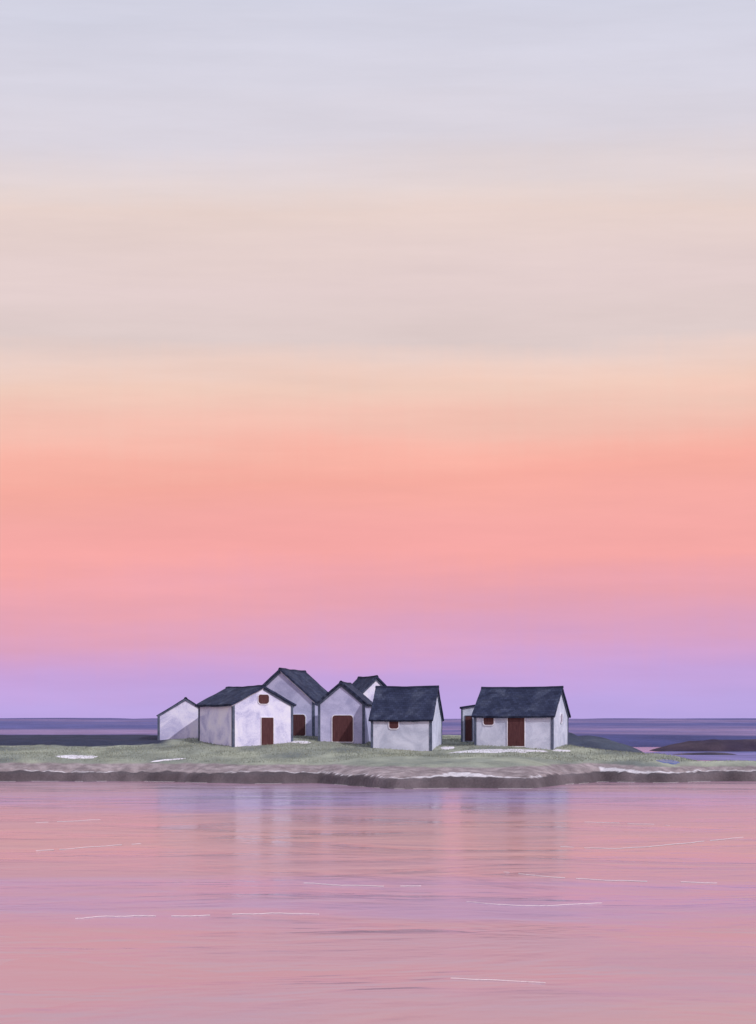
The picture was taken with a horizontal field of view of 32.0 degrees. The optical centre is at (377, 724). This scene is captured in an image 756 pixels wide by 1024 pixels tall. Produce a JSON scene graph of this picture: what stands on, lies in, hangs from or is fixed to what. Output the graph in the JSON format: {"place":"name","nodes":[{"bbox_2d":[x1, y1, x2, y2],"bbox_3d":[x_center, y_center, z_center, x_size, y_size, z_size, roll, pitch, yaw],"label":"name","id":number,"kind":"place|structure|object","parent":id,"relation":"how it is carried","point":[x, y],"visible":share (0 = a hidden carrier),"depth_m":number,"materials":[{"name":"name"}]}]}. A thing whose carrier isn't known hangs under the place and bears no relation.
{"place":"outdoors","nodes":[
{"label":"outdoors","id":0,"kind":"place"},
{"bbox_2d":[0,747,755,1023],"bbox_3d":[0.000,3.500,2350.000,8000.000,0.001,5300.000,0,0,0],"label":"water","id":1,"kind":"structure","parent":0,"point":[670,941],"depth_m":25.75,"materials":[{"name":"pink liquid"}]},
{"bbox_2d":[36,781,740,982],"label":"water ripples","id":2,"kind":"object","parent":1,"relation":"on","point":[420,885],"visible":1,"depth_m":29.05,"materials":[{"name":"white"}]},
{"bbox_2d":[0,735,755,788],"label":"ground","id":3,"kind":"structure","parent":0,"point":[497,771],"depth_m":80.87,"materials":[{"name":"green plant"}]},
{"bbox_2d":[57,755,97,758],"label":"sand","id":4,"kind":"structure","parent":3,"relation":"on","point":[74,757],"depth_m":84.52,"materials":[{"name":"white sand"}]},
{"bbox_2d":[152,758,184,761],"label":"sand","id":5,"kind":"structure","parent":3,"relation":"on","point":[167,759],"depth_m":83.34,"materials":[{"name":"white sand"}]},
{"bbox_2d":[156,697,197,739],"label":"shed","id":6,"kind":"structure","parent":3,"relation":"on","point":[179,720],"depth_m":93.94,"materials":[{"name":"paint"}]},
{"bbox_2d":[195,685,296,746],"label":"shed","id":7,"kind":"structure","parent":3,"relation":"on","point":[254,715],"depth_m":88.42,"materials":[{"name":"paint"}]},
{"bbox_2d":[257,694,269,704],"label":"window","id":8,"kind":"structure","parent":7,"relation":"in","point":[262,699],"depth_m":88.21,"materials":[{"name":"red wood"}]},
{"bbox_2d":[260,717,273,744],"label":"door","id":9,"kind":"structure","parent":7,"relation":"in","point":[266,723],"depth_m":88.34,"materials":[{"name":"red wood"}]},
{"bbox_2d":[262,668,327,736],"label":"shed","id":10,"kind":"structure","parent":3,"relation":"on","point":[304,691],"depth_m":95.47,"materials":[{"name":"paint"}]},
{"bbox_2d":[293,714,305,735],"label":"door","id":11,"kind":"structure","parent":10,"relation":"in","point":[299,720],"depth_m":95.26,"materials":[{"name":"red wood"}]},
{"bbox_2d":[315,681,371,743],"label":"shed","id":12,"kind":"structure","parent":3,"relation":"on","point":[344,709],"depth_m":90.00,"materials":[{"name":"paint"}]},
{"bbox_2d":[332,715,353,742],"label":"door","id":13,"kind":"structure","parent":12,"relation":"in","point":[342,725],"depth_m":89.95,"materials":[{"name":"red wood"}]},
{"bbox_2d":[352,675,386,701],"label":"shed","id":14,"kind":"structure","parent":3,"relation":"on","point":[366,685],"depth_m":100.45,"materials":[{"name":"paint"}]},
{"bbox_2d":[368,685,443,750],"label":"shed","id":15,"kind":"structure","parent":3,"relation":"on","point":[406,718],"depth_m":86.74,"materials":[{"name":"paint"}]},
{"bbox_2d":[388,722,398,728],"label":"window","id":16,"kind":"structure","parent":15,"relation":"in","point":[392,725],"depth_m":86.48,"materials":[{"name":"red wood"}]},
{"bbox_2d":[451,749,479,752],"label":"sand","id":17,"kind":"structure","parent":3,"relation":"on","point":[464,751],"depth_m":84.76,"materials":[{"name":"white sand"}]},
{"bbox_2d":[460,705,474,741],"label":"hut","id":18,"kind":"object","parent":3,"relation":"on","point":[467,726],"visible":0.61,"depth_m":92.43,"materials":[{"name":"paint"}]},
{"bbox_2d":[465,715,472,740],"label":"door","id":19,"kind":"structure","parent":18,"relation":"in","point":[468,719],"depth_m":92.42,"materials":[{"name":"red wood"}]},
{"bbox_2d":[465,749,526,752],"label":"sand","id":20,"kind":"structure","parent":3,"relation":"on","point":[492,751],"depth_m":83.93,"materials":[{"name":"white sand"}]},
{"bbox_2d":[471,686,570,749],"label":"shed","id":21,"kind":"structure","parent":3,"relation":"on","point":[533,717],"depth_m":87.39,"materials":[{"name":"paint"}]},
{"bbox_2d":[483,718,494,725],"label":"window","id":22,"kind":"structure","parent":21,"relation":"in","point":[486,721],"depth_m":87.46,"materials":[{"name":"red wood"}]},
{"bbox_2d":[507,718,524,746],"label":"door","id":23,"kind":"structure","parent":21,"relation":"in","point":[515,726],"depth_m":86.82,"materials":[{"name":"red wood"}]},
{"bbox_2d":[508,749,546,751],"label":"sand","id":24,"kind":"structure","parent":3,"relation":"on","point":[529,750],"depth_m":85.07,"materials":[{"name":"white sand"}]},
{"bbox_2d":[569,732,643,752],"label":"mound","id":25,"kind":"object","parent":3,"relation":"on","point":[593,742],"visible":0.2,"depth_m":115.62,"materials":[{"name":"grey"}]},
{"bbox_2d":[656,759,679,763],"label":"pond","id":26,"kind":"structure","parent":3,"relation":"on","point":[669,761],"depth_m":82.36,"materials":[{"name":"blue liquid"}]},
{"bbox_2d":[0,718,755,746],"bbox_3d":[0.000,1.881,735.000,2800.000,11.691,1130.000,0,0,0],"label":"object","id":27,"kind":"structure","parent":0,"point":[646,732],"depth_m":369.92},
{"bbox_2d":[0,0,755,718],"label":"sky","id":28,"kind":"structure","parent":0,"point":[401,342],"materials":[{"name":"pink"}]},
{"bbox_2d":[645,751,755,760],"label":"lagoon","id":29,"kind":"structure","parent":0,"point":[746,756],"depth_m":142.05,"materials":[{"name":"liquid"}]},
{"bbox_2d":[649,739,755,751],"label":"mound","id":30,"kind":"object","parent":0,"point":[716,745],"visible":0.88,"depth_m":168.98,"materials":[{"name":"grey"}]},
{"bbox_2d":[672,752,735,754],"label":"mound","id":31,"kind":"object","parent":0,"point":[709,753],"visible":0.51,"depth_m":149.28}
]}

